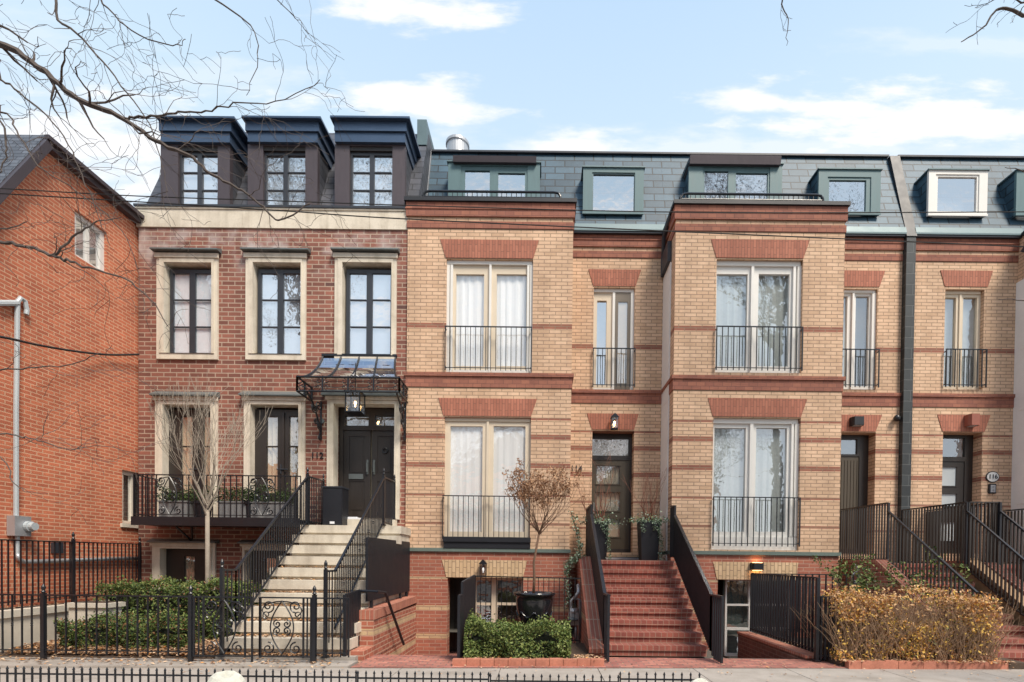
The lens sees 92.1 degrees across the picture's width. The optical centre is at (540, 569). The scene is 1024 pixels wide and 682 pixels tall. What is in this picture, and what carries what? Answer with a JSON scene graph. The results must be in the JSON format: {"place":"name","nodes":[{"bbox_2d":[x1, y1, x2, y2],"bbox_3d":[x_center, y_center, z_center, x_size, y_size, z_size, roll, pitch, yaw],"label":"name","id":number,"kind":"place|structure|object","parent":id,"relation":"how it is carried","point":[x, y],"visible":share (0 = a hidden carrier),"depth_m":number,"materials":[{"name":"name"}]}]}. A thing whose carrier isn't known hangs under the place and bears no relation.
{"place":"outdoors","nodes":[
{"label":"outdoors","id":0,"kind":"place"},
{"bbox_2d":[215,652,357,660],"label":"path","id":1,"kind":"structure","parent":0,"point":[351,658],"depth_m":7.88,"materials":[{"name":"concrete"}]},
{"bbox_2d":[0,668,1023,681],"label":"sidewalk","id":2,"kind":"structure","parent":0,"point":[862,675],"depth_m":7.21,"materials":[{"name":"concrete"}]},
{"bbox_2d":[0,0,364,521],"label":"street tree","id":3,"kind":"object","parent":2,"relation":"on","point":[5,47],"visible":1,"depth_m":5.73,"materials":[{"name":"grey plant"}]},
{"bbox_2d":[207,671,245,681],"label":"boulder","id":4,"kind":"object","parent":2,"relation":"on","point":[227,676],"visible":1,"depth_m":4.88,"materials":[{"name":"white stone"}]},
{"bbox_2d":[0,666,700,681],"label":"tree pit guard","id":5,"kind":"object","parent":2,"relation":"on","point":[123,674],"visible":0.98,"depth_m":5.31,"materials":[{"name":"black metal"}]},
{"bbox_2d":[0,566,1020,681],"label":"fallen leaves","id":6,"kind":"object","parent":2,"relation":"on","point":[51,643],"visible":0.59,"depth_m":7.98,"materials":[{"name":"brown plant"}]},
{"bbox_2d":[691,678,707,681],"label":"boulder","id":7,"kind":"object","parent":2,"relation":"on","point":[699,680],"visible":1,"depth_m":4.92,"materials":[{"name":"white stone"}]},
{"bbox_2d":[780,0,1023,300],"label":"street tree","id":8,"kind":"object","parent":2,"relation":"on","point":[1016,12],"visible":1,"depth_m":5.72,"materials":[{"name":"brown plant"}]},
{"bbox_2d":[0,193,1023,246],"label":"overhead wire","id":9,"kind":"object","parent":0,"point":[519,224],"visible":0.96,"depth_m":6.14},
{"bbox_2d":[0,188,1023,212],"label":"overhead wire","id":10,"kind":"object","parent":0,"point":[513,208],"visible":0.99,"depth_m":5.94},
{"bbox_2d":[0,0,1023,204],"label":"sky","id":11,"kind":"structure","parent":0,"point":[889,77],"materials":[{"name":"blue"}]},
{"bbox_2d":[449,633,575,654],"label":"areaway floor","id":12,"kind":"structure","parent":0,"point":[455,652],"depth_m":11.85,"materials":[{"name":"brick"}]},
{"bbox_2d":[457,575,580,657],"bbox_3d":[-0.292,1.121,8.782,2.132,1.981,1.852,1,1,0],"label":"areaway guard","id":13,"kind":"object","parent":12,"relation":"on","point":[466,600],"visible":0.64,"depth_m":9.17,"materials":[{"name":"black paint"}]},
{"bbox_2d":[358,628,822,677],"bbox_3d":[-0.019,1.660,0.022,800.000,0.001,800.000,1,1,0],"label":"ground","id":14,"kind":"structure","parent":0,"point":[572,632],"depth_m":9.10,"materials":[{"name":"red brick"}]},
{"bbox_2d":[0,604,68,651],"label":"retaining wall","id":15,"kind":"structure","parent":14,"relation":"on","point":[27,624],"depth_m":8.49,"materials":[{"name":"beige concrete"}]},
{"bbox_2d":[0,532,140,605],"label":"iron fence","id":16,"kind":"object","parent":15,"relation":"on","point":[72,566],"visible":0.83,"depth_m":9.46,"materials":[{"name":"black metal"}]},
{"bbox_2d":[0,600,101,609],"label":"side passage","id":17,"kind":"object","parent":14,"relation":"on","point":[30,606],"depth_m":9.04,"materials":[{"name":"concrete"}]},
{"bbox_2d":[0,134,144,607],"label":"gabled brick house","id":18,"kind":"structure","parent":14,"relation":"on","point":[102,503],"depth_m":9.74,"materials":[{"name":"red brick"}]},
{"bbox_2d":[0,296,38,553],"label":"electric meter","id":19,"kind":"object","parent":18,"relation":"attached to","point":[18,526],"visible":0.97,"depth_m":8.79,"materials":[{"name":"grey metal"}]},
{"bbox_2d":[0,336,139,355],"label":"service cable","id":20,"kind":"object","parent":18,"relation":"attached to","point":[40,345],"visible":0.98,"depth_m":9.41,"materials":[{"name":"black rubber"}]},
{"bbox_2d":[16,554,137,563],"bbox_3d":[-9.345,-0.204,10.130,0.079,0.191,2.629,1,1,3],"label":"wall pipe","id":21,"kind":"object","parent":18,"relation":"attached to","point":[46,560],"depth_m":9.66,"materials":[{"name":"grey metal"}]},
{"bbox_2d":[75,212,103,270],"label":"window","id":22,"kind":"structure","parent":18,"relation":"in","point":[93,259],"depth_m":10.29,"materials":[{"name":"white glass"}]},
{"bbox_2d":[120,470,137,527],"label":"window","id":23,"kind":"structure","parent":18,"relation":"in","point":[127,477],"depth_m":11.25,"materials":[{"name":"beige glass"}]},
{"bbox_2d":[0,639,229,658],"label":"garden bed","id":24,"kind":"object","parent":14,"relation":"on","point":[90,655],"visible":0.13,"depth_m":7.93,"materials":[{"name":"soil"}]},
{"bbox_2d":[64,601,125,629],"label":"planter block","id":25,"kind":"structure","parent":24,"relation":"on","point":[91,607],"depth_m":8.67,"materials":[{"name":"concrete"}]},
{"bbox_2d":[52,608,201,650],"bbox_3d":[-6.963,0.995,8.386,2.149,0.703,0.740,1,1,0],"label":"clipped hedge","id":26,"kind":"object","parent":24,"relation":"on","point":[173,633],"visible":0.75,"depth_m":8.18,"materials":[{"name":"green plant"}]},
{"bbox_2d":[93,575,267,639],"bbox_3d":[-6.757,0.700,9.392,2.856,1.275,0.931,1,1,0],"label":"clipped hedge","id":27,"kind":"object","parent":24,"relation":"on","point":[144,587],"visible":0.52,"depth_m":9.14,"materials":[{"name":"green plant"}]},
{"bbox_2d":[144,369,272,591],"bbox_3d":[-6.233,-1.268,9.399,2.054,5.210,1.885,0,1,-36],"label":"young bare tree","id":28,"kind":"object","parent":24,"relation":"on","point":[207,501],"visible":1,"depth_m":9.34,"materials":[{"name":"brown plant"}]},
{"bbox_2d":[0,657,357,667],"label":"fence kerb","id":29,"kind":"structure","parent":14,"relation":"on","point":[95,663],"depth_m":7.48,"materials":[{"name":"concrete"}]},
{"bbox_2d":[0,584,193,661],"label":"iron fence","id":30,"kind":"object","parent":29,"relation":"on","point":[43,595],"visible":0.99,"depth_m":7.62,"materials":[{"name":"black metal"}]},
{"bbox_2d":[193,596,311,662],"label":"iron gate","id":31,"kind":"structure","parent":30,"relation":"attached to","point":[204,614],"depth_m":7.62,"materials":[{"name":"black metal"}]},
{"bbox_2d":[311,585,349,662],"bbox_3d":[-3.261,0.874,7.633,0.594,1.238,0.099,1,1,0],"label":"iron fence","id":32,"kind":"object","parent":29,"relation":"on","point":[314,626],"visible":0.97,"depth_m":7.62,"materials":[{"name":"black metal"}]},
{"bbox_2d":[133,115,433,593],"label":"red brick townhouse","id":33,"kind":"structure","parent":14,"relation":"on","point":[243,327],"depth_m":11.31,"materials":[{"name":"brick"}]},
{"bbox_2d":[166,549,204,590],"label":"basement window","id":34,"kind":"structure","parent":33,"relation":"in","point":[180,563],"depth_m":11.50,"materials":[{"name":"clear glass"}]},
{"bbox_2d":[169,409,209,501],"bbox_3d":[-8.111,-2.430,11.512,1.097,2.556,0.143,1,1,0],"label":"french door","id":35,"kind":"structure","parent":33,"relation":"in","point":[173,469],"depth_m":11.47,"materials":[{"name":"clear glass"}]},
{"bbox_2d":[170,269,210,352],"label":"window","id":36,"kind":"structure","parent":33,"relation":"in","point":[194,286],"depth_m":11.42,"materials":[{"name":"clear glass"}]},
{"bbox_2d":[131,474,315,540],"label":"iron balcony","id":37,"kind":"structure","parent":33,"relation":"attached to","point":[146,518],"depth_m":10.62,"materials":[{"name":"black metal"}]},
{"bbox_2d":[154,480,203,516],"bbox_3d":[-8.025,-1.532,10.899,0.854,0.853,0.550,1,1,0],"label":"planter trough","id":38,"kind":"object","parent":37,"relation":"on","point":[169,503],"visible":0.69,"depth_m":10.75,"materials":[{"name":"green plant"}]},
{"bbox_2d":[193,485,215,516],"bbox_3d":[-7.463,-1.477,10.917,0.432,0.757,0.448,1,1,0],"label":"balcony pot","id":39,"kind":"object","parent":37,"relation":"on","point":[197,506],"visible":0.33,"depth_m":10.77,"materials":[{"name":"black paint"}]},
{"bbox_2d":[213,483,255,517],"bbox_3d":[-6.731,-1.491,10.903,0.846,0.800,0.579,1,1,0],"label":"planter trough","id":40,"kind":"object","parent":37,"relation":"on","point":[233,506],"visible":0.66,"depth_m":10.75,"materials":[{"name":"grey metal"}]},
{"bbox_2d":[241,490,262,517],"bbox_3d":[-6.402,-1.457,10.876,0.437,0.741,0.428,1,1,0],"label":"balcony pot","id":41,"kind":"object","parent":37,"relation":"on","point":[246,502],"visible":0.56,"depth_m":10.76,"materials":[{"name":"black paint"}]},
{"bbox_2d":[243,480,293,517],"bbox_3d":[-5.944,-1.516,10.892,0.992,0.867,0.582,1,1,0],"label":"planter trough","id":42,"kind":"object","parent":37,"relation":"on","point":[261,504],"visible":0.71,"depth_m":10.75,"materials":[{"name":"grey metal"}]},
{"bbox_2d":[251,551,289,589],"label":"basement window","id":43,"kind":"structure","parent":33,"relation":"in","point":[288,554],"depth_m":11.50,"materials":[{"name":"black glass"}]},
{"bbox_2d":[255,409,297,517],"bbox_3d":[-6.105,-2.430,11.512,1.105,2.556,0.143,1,1,0],"label":"french door","id":44,"kind":"structure","parent":33,"relation":"in","point":[277,445],"depth_m":11.47,"materials":[{"name":"clear glass"}]},
{"bbox_2d":[258,269,300,353],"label":"window","id":45,"kind":"structure","parent":33,"relation":"in","point":[278,315],"depth_m":11.39,"materials":[{"name":"clear glass"}]},
{"bbox_2d":[296,353,407,440],"bbox_3d":[-4.151,-3.919,10.954,2.242,1.988,0.730,1,1,0],"label":"door canopy","id":46,"kind":"object","parent":33,"relation":"attached to","point":[329,365],"visible":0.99,"depth_m":11.03,"materials":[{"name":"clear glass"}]},
{"bbox_2d":[344,363,365,415],"bbox_3d":[-4.101,-3.999,10.899,0.350,1.126,0.350,1,1,0],"label":"hanging lantern","id":47,"kind":"object","parent":46,"relation":"hanging from","point":[354,413],"visible":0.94,"depth_m":10.89,"materials":[{"name":"black metal"}]},
{"bbox_2d":[339,408,393,517],"bbox_3d":[-4.053,-2.483,11.629,1.390,2.599,0.200,1,1,0],"label":"entrance door","id":48,"kind":"structure","parent":33,"relation":"in","point":[366,443],"depth_m":11.62,"materials":[{"name":"black wood"}]},
{"bbox_2d":[346,269,390,353],"bbox_3d":[-3.949,-5.897,11.387,1.079,2.011,0.045,1,1,0],"label":"window","id":49,"kind":"structure","parent":33,"relation":"in","point":[368,292],"depth_m":11.39,"materials":[{"name":"clear glass"}]},
{"bbox_2d":[225,525,410,652],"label":"stone staircase","id":50,"kind":"structure","parent":14,"relation":"on","point":[318,545],"depth_m":9.09,"materials":[{"name":"beige stone"}]},
{"bbox_2d":[219,467,324,654],"bbox_3d":[-4.976,-0.403,9.477,0.090,3.505,3.651,1,1,0],"label":"stair railing","id":51,"kind":"object","parent":50,"relation":"on","point":[295,498],"visible":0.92,"depth_m":9.02,"materials":[{"name":"black metal"}]},
{"bbox_2d":[322,486,348,524],"bbox_3d":[-4.558,-1.382,10.954,0.446,0.870,0.378,1,1,0],"label":"storage box","id":52,"kind":"object","parent":50,"relation":"on","point":[335,504],"visible":0.91,"depth_m":10.78,"materials":[{"name":"black paint"}]},
{"bbox_2d":[321,468,395,658],"bbox_3d":[-3.356,-0.385,9.477,0.090,3.505,3.651,1,1,0],"label":"stair railing","id":53,"kind":"object","parent":50,"relation":"on","point":[340,586],"visible":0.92,"depth_m":8.94,"materials":[{"name":"black metal"}]},
{"bbox_2d":[343,589,404,655],"bbox_3d":[-2.868,0.934,8.812,0.379,1.172,1.938,1,1,19],"label":"areaway railing","id":54,"kind":"object","parent":50,"relation":"attached to","point":[355,601],"visible":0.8,"depth_m":8.20,"materials":[{"name":"black metal"}]},
{"bbox_2d":[349,596,416,661],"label":"areaway wall","id":55,"kind":"structure","parent":14,"relation":"on","point":[379,634],"depth_m":9.27,"materials":[{"name":"brick"}]},
{"bbox_2d":[365,537,409,607],"bbox_3d":[-3.021,0.035,9.922,0.050,1.281,2.738,1,1,0],"label":"black screen","id":56,"kind":"object","parent":55,"relation":"on","point":[388,566],"visible":0.94,"depth_m":9.61,"materials":[{"name":"paint"}]},
{"bbox_2d":[474,643,589,664],"bbox_3d":[-0.192,1.489,8.710,2.050,0.090,1.820,1,1,0],"label":"planting bed","id":57,"kind":"object","parent":14,"relation":"on","point":[578,648],"visible":0.21,"depth_m":8.80,"materials":[{"name":"soil"}]},
{"bbox_2d":[463,608,571,658],"bbox_3d":[-0.371,1.068,8.218,1.770,0.805,0.762,1,1,0],"label":"boxwood bush","id":58,"kind":"object","parent":57,"relation":"on","point":[550,639],"visible":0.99,"depth_m":8.00,"materials":[{"name":"green plant"}]},
{"bbox_2d":[514,591,554,631],"bbox_3d":[-0.119,0.813,9.061,0.770,0.780,0.770,1,1,0],"label":"glazed urn","id":59,"kind":"object","parent":57,"relation":"on","point":[530,605],"visible":0.8,"depth_m":8.78,"materials":[{"name":"black ceramic"}]},
{"bbox_2d":[502,458,588,592],"bbox_3d":[0.005,-0.742,8.972,1.467,2.417,1.274,1,1,32],"label":"standard hydrangea","id":60,"kind":"object","parent":59,"relation":"in","point":[525,486],"visible":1,"depth_m":8.91,"materials":[{"name":"brown plant"}]},
{"bbox_2d":[404,149,665,654],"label":"yellow brick townhouse","id":61,"kind":"structure","parent":14,"relation":"on","point":[539,347],"depth_m":11.39,"materials":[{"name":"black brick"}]},
{"bbox_2d":[446,134,468,149],"bbox_3d":[-2.342,-11.318,13.853,0.660,1.278,0.660,1,1,0],"label":"roof vent","id":62,"kind":"object","parent":61,"relation":"on","point":[457,142],"visible":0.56,"depth_m":13.58,"materials":[{"name":"silver metal"}]},
{"bbox_2d":[454,578,466,650],"bbox_3d":[-1.877,1.121,12.246,0.545,1.855,0.020,1,1,0],"label":"door","id":63,"kind":"structure","parent":61,"relation":"in","point":[457,587],"depth_m":12.23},
{"bbox_2d":[479,559,486,575],"bbox_3d":[-1.306,-0.031,11.196,0.167,0.388,0.215,1,1,0],"label":"wall lantern","id":64,"kind":"object","parent":61,"relation":"attached to","point":[483,562],"depth_m":11.19,"materials":[{"name":"black metal"}]},
{"bbox_2d":[444,418,530,536],"bbox_3d":[-1.236,-2.097,11.397,1.990,2.751,0.106,1,1,0],"label":"window","id":65,"kind":"structure","parent":61,"relation":"in","point":[477,450],"depth_m":11.44,"materials":[{"name":"beige paint"}]},
{"bbox_2d":[446,260,532,372],"bbox_3d":[-1.181,-5.770,11.367,1.983,2.579,0.142,1,1,0],"label":"window","id":66,"kind":"structure","parent":61,"relation":"in","point":[479,293],"depth_m":11.41,"materials":[{"name":"beige paint"}]},
{"bbox_2d":[476,578,521,636],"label":"basement window","id":67,"kind":"structure","parent":61,"relation":"in","point":[485,582],"depth_m":11.96,"materials":[{"name":"beige paint"}]},
{"bbox_2d":[593,289,633,389],"bbox_3d":[1.807,-5.728,12.366,1.035,2.534,0.100,1,1,0],"label":"window","id":68,"kind":"structure","parent":61,"relation":"in","point":[604,299],"depth_m":12.36,"materials":[{"name":"beige paint"}]},
{"bbox_2d":[610,413,618,429],"bbox_3d":[1.813,-3.632,12.149,0.187,0.383,0.235,1,1,0],"label":"wall lantern","id":69,"kind":"object","parent":61,"relation":"attached to","point":[614,416],"depth_m":12.10,"materials":[{"name":"black metal"}]},
{"bbox_2d":[614,293,630,389],"bbox_3d":[2.041,-5.690,12.341,0.374,2.421,0.030,1,1,0],"label":"window frame","id":70,"kind":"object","parent":61,"relation":"in","point":[619,297],"depth_m":12.33,"materials":[{"name":"beige glass"}]},
{"bbox_2d":[575,556,706,657],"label":"brick staircase","id":71,"kind":"structure","parent":14,"relation":"on","point":[651,613],"depth_m":9.54,"materials":[{"name":"red brick"}]},
{"bbox_2d":[561,511,584,609],"bbox_3d":[0.722,-0.198,10.878,0.538,2.227,0.321,1,1,-7],"label":"trailing ivy","id":72,"kind":"object","parent":71,"relation":"attached to","point":[571,561],"visible":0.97,"depth_m":10.87,"materials":[{"name":"green plant"}]},
{"bbox_2d":[568,584,580,639],"bbox_3d":[0.705,0.895,10.318,0.297,1.166,0.330,1,1,0],"label":"gas meter","id":73,"kind":"object","parent":71,"relation":"attached to","point":[577,613],"visible":0.8,"depth_m":10.32,"materials":[{"name":"grey metal"}]},
{"bbox_2d":[585,504,610,661],"bbox_3d":[1.110,0.014,10.041,0.060,2.935,4.120,1,1,0],"label":"stair railing","id":74,"kind":"object","parent":71,"relation":"on","point":[592,551],"visible":0.91,"depth_m":9.27,"materials":[{"name":"black metal"}]},
{"bbox_2d":[573,454,631,559],"bbox_3d":[1.446,-1.501,11.786,1.421,2.562,1.160,1,1,0],"label":"tall planter","id":75,"kind":"object","parent":71,"relation":"on","point":[602,529],"visible":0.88,"depth_m":11.51,"materials":[{"name":"black paint"}]},
{"bbox_2d":[623,462,669,559],"bbox_3d":[2.566,-1.398,11.618,1.286,2.385,1.481,0,1,-35],"label":"tall planter","id":76,"kind":"object","parent":71,"relation":"on","point":[649,531],"visible":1,"depth_m":11.39,"materials":[{"name":"black paint"}]},
{"bbox_2d":[670,505,723,662],"bbox_3d":[2.955,0.040,9.617,0.060,2.935,3.271,1,1,0],"label":"stair railing","id":77,"kind":"object","parent":71,"relation":"on","point":[708,605],"visible":1,"depth_m":9.14,"materials":[{"name":"black metal"}]},
{"bbox_2d":[737,631,822,659],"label":"court wall","id":78,"kind":"structure","parent":14,"relation":"on","point":[752,645],"depth_m":9.99,"materials":[{"name":"brick"}]},
{"bbox_2d":[659,152,916,657],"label":"yellow brick townhouse","id":79,"kind":"structure","parent":14,"relation":"on","point":[784,359],"depth_m":11.40,"materials":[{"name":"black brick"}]},
{"bbox_2d":[711,418,798,549],"bbox_3d":[4.934,-1.953,11.455,2.051,3.021,0.180,1,1,0],"label":"window","id":80,"kind":"structure","parent":79,"relation":"in","point":[752,457],"depth_m":11.52,"materials":[{"name":"white paint"}]},
{"bbox_2d":[723,580,789,655],"bbox_3d":[5.101,1.152,11.700,1.516,1.813,0.170,1,1,0],"label":"basement window","id":81,"kind":"structure","parent":79,"relation":"in","point":[736,593],"depth_m":11.76,"materials":[{"name":"white paint"}]},
{"bbox_2d":[750,562,763,570],"bbox_3d":[4.934,-0.061,11.223,0.278,0.181,0.158,1,1,0],"label":"wall light","id":82,"kind":"object","parent":79,"relation":"attached to","point":[756,566],"visible":1,"depth_m":11.14,"materials":[{"name":"black paint"}]},
{"bbox_2d":[715,261,801,372],"bbox_3d":[4.970,-5.775,11.405,1.992,2.569,0.180,1,1,0],"label":"window","id":83,"kind":"structure","parent":79,"relation":"in","point":[748,293],"depth_m":11.47,"materials":[{"name":"white paint"}]},
{"bbox_2d":[849,416,863,426],"bbox_3d":[7.830,-3.655,12.186,0.303,0.218,0.158,1,1,0],"label":"wall light","id":84,"kind":"object","parent":79,"relation":"attached to","point":[856,421],"visible":1,"depth_m":12.11,"materials":[{"name":"black paint"}]},
{"bbox_2d":[842,290,875,389],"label":"window","id":85,"kind":"structure","parent":79,"relation":"in","point":[854,309],"depth_m":12.36,"materials":[{"name":"white paint"}]},
{"bbox_2d":[893,415,900,420],"bbox_3d":[8.814,-3.732,12.191,0.180,0.150,0.176,1,1,0],"label":"security camera","id":86,"kind":"object","parent":79,"relation":"attached to","point":[896,417],"visible":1,"depth_m":12.13,"materials":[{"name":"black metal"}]},
{"bbox_2d":[901,502,1023,615],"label":"stair railing","id":87,"kind":"object","parent":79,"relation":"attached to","point":[967,544],"visible":0.77,"depth_m":10.25,"materials":[{"name":"black metal"}]},
{"bbox_2d":[812,553,903,595],"bbox_3d":[6.535,0.571,10.000,1.230,1.812,1.796,0,1,-25],"label":"green shrub","id":88,"kind":"object","parent":14,"relation":"on","point":[869,577],"visible":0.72,"depth_m":9.79,"materials":[{"name":"green plant"}]},
{"bbox_2d":[793,644,1023,668],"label":"planting bed","id":89,"kind":"object","parent":14,"relation":"on","point":[1015,664],"visible":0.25,"depth_m":8.02,"materials":[{"name":"red brick"}]},
{"bbox_2d":[793,579,1023,662],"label":"deciduous hedge","id":90,"kind":"object","parent":89,"relation":"on","point":[866,630],"visible":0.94,"depth_m":8.03,"materials":[{"name":"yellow plant"}]},
{"bbox_2d":[893,546,972,608],"bbox_3d":[7.495,0.515,9.625,1.320,1.959,1.406,0,1,-29],"label":"green shrub","id":91,"kind":"object","parent":89,"relation":"on","point":[930,575],"visible":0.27,"depth_m":9.39,"materials":[{"name":"green plant"}]},
{"bbox_2d":[838,560,1023,661],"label":"brick staircase","id":92,"kind":"structure","parent":14,"relation":"on","point":[1015,651],"depth_m":10.04,"materials":[{"name":"red brick"}]},
{"bbox_2d":[839,502,988,643],"bbox_3d":[7.451,-0.008,10.233,0.040,2.914,4.093,1,1,0],"label":"stair railing","id":93,"kind":"object","parent":92,"relation":"on","point":[844,538],"visible":0.63,"depth_m":10.56,"materials":[{"name":"black metal"}]},
{"bbox_2d":[897,155,1023,563],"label":"yellow brick townhouse","id":94,"kind":"structure","parent":14,"relation":"on","point":[968,341],"depth_m":12.26,"materials":[{"name":"beige brick"}]},
{"bbox_2d":[943,291,980,388],"bbox_3d":[10.507,-5.714,12.430,0.997,2.468,0.210,1,1,0],"label":"window","id":95,"kind":"structure","parent":94,"relation":"in","point":[962,308],"depth_m":12.50,"materials":[{"name":"beige paint"}]},
{"bbox_2d":[964,413,979,426],"bbox_3d":[10.657,-3.675,12.165,0.255,0.290,0.198,1,1,0],"label":"wall light","id":96,"kind":"object","parent":94,"relation":"attached to","point":[972,420],"visible":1,"depth_m":12.08,"materials":[{"name":"brown glass"}]},
{"bbox_2d":[988,484,995,493],"bbox_3d":[11.249,-2.005,12.266,0.176,0.239,0.070,1,1,0],"label":"door intercom","id":97,"kind":"object","parent":94,"relation":"attached to","point":[991,488],"depth_m":12.26,"materials":[{"name":"black metal"}]},
{"bbox_2d":[986,471,998,482],"bbox_3d":[11.261,-2.300,12.279,0.330,0.280,0.036,1,1,0],"label":"number plaque","id":98,"kind":"object","parent":94,"relation":"attached to","point":[992,476],"visible":1,"depth_m":12.27,"materials":[{"name":"white ceramic"}]},
{"bbox_2d":[350,655,847,669],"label":"brick paving","id":99,"kind":"structure","parent":0,"point":[402,661],"depth_m":7.98,"materials":[{"name":"red brick"}]},
{"bbox_2d":[452,658,603,665],"bbox_3d":[-0.186,1.466,7.751,2.380,0.122,0.128,1,1,-3],"label":"brick edging","id":100,"kind":"object","parent":99,"relation":"on","point":[525,662],"visible":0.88,"depth_m":7.70,"materials":[{"name":"red brick"}]},
{"bbox_2d":[750,573,853,661],"bbox_3d":[5.753,0.830,9.575,2.302,1.441,2.667,1,1,0],"label":"areaway railing","id":101,"kind":"object","parent":99,"relation":"on","point":[774,586],"visible":0.86,"depth_m":9.25,"materials":[{"name":"black metal"}]},
{"bbox_2d":[849,564,859,588],"bbox_3d":[7.008,0.306,10.972,0.219,0.859,0.243,1,1,0],"label":"trailing ivy","id":102,"kind":"object","parent":101,"relation":"attached to","point":[854,573],"visible":0.27,"depth_m":10.98,"materials":[{"name":"green plant"}]},
{"bbox_2d":[845,660,1008,668],"bbox_3d":[6.208,1.534,7.921,2.650,0.126,0.128,1,1,-3],"label":"brick edging","id":103,"kind":"object","parent":99,"relation":"on","point":[886,664],"visible":0.98,"depth_m":7.86,"materials":[{"name":"red brick"}]},
{"bbox_2d":[914,561,1023,595],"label":"brick staircase","id":104,"kind":"structure","parent":0,"point":[996,571],"depth_m":10.13,"materials":[{"name":"red brick"}]},
{"bbox_2d":[925,502,1023,581],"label":"stair railing","id":105,"kind":"object","parent":104,"relation":"on","point":[1002,515],"visible":0.27,"depth_m":10.38,"materials":[{"name":"black metal"}]},
{"bbox_2d":[948,501,1023,625],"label":"landing guard","id":106,"kind":"object","parent":104,"relation":"on","point":[980,586],"visible":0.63,"depth_m":10.24,"materials":[{"name":"black metal"}]},
{"bbox_2d":[1001,508,1023,562],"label":"stair railing","id":107,"kind":"object","parent":104,"relation":"attached to","point":[1014,510],"visible":0.33,"depth_m":11.89,"materials":[{"name":"black metal"}]}
]}

